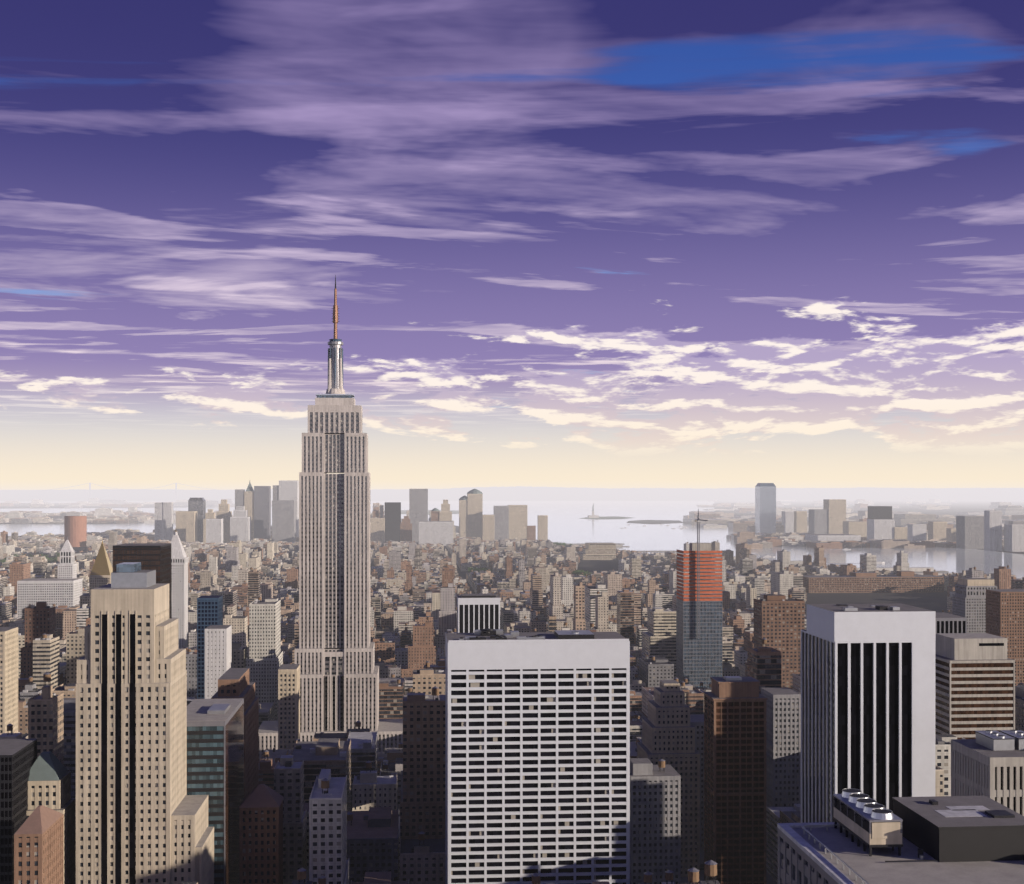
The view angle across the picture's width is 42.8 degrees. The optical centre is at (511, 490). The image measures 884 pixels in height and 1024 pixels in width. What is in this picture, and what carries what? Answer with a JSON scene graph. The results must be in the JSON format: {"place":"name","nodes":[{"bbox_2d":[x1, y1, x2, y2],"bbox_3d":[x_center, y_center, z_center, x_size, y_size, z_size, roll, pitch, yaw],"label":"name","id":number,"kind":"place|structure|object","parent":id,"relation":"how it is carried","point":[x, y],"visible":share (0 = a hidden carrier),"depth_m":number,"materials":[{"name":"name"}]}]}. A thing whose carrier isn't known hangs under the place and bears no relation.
{"place":"outdoors","nodes":[
{"label":"outdoors","id":0,"kind":"place"},
{"bbox_2d":[42,483,222,501],"bbox_3d":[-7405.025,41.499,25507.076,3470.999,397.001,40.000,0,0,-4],"label":"suspension bridge","id":1,"kind":"structure","parent":0,"point":[90,490],"depth_m":25493.33,"materials":[{"name":"metal"}]},
{"bbox_2d":[0,492,1023,869],"bbox_3d":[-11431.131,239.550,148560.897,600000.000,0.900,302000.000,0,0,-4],"label":"water","id":2,"kind":"structure","parent":0,"point":[574,524],"depth_m":7676.41,"materials":[{"name":"liquid"}]},
{"bbox_2d":[0,542,589,575],"bbox_3d":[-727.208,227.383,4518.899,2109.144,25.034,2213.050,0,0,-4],"label":"park trees","id":3,"kind":"object","parent":2,"relation":"on","point":[54,559],"visible":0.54,"depth_m":3832.20,"materials":[{"name":"plant"}]},
{"bbox_2d":[0,275,1023,883],"bbox_3d":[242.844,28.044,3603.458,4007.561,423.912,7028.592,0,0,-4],"label":"skyscrapers","id":4,"kind":"structure","parent":2,"relation":"on","point":[548,781],"depth_m":624.11,"materials":[{"name":"concrete"}]},
{"bbox_2d":[0,497,1023,883],"bbox_3d":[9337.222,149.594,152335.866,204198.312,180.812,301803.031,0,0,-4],"label":"city blocks","id":5,"kind":"structure","parent":2,"relation":"on","point":[358,809],"depth_m":1605.64,"materials":[{"name":"concrete"}]},
{"bbox_2d":[588,506,598,517],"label":"statue of liberty","id":6,"kind":"object","parent":2,"relation":"on","point":[593,516],"visible":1,"depth_m":11502.95,"materials":[{"name":"stone"}]},
{"bbox_2d":[681,850,776,883],"bbox_3d":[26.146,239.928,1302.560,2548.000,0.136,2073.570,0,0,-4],"label":"streets and pavements","id":7,"kind":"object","parent":2,"relation":"on","point":[770,879],"depth_m":807.23,"materials":[{"name":"black asphalt"}]},
{"bbox_2d":[621,524,884,563],"bbox_3d":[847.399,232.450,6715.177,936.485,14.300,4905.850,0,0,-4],"label":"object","id":8,"kind":"object","parent":2,"relation":"on","point":[684,527],"visible":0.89,"depth_m":4697.69,"materials":[{"name":"metal"}]},
{"bbox_2d":[0,486,1023,500],"bbox_3d":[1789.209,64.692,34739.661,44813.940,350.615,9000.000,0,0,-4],"label":"hills","id":9,"kind":"structure","parent":0,"point":[521,493],"depth_m":30991.02,"materials":[{"name":"soil"}]},
{"bbox_2d":[0,0,1023,491],"label":"sky","id":10,"kind":"structure","parent":0,"point":[694,244],"materials":[{"name":"purple"}]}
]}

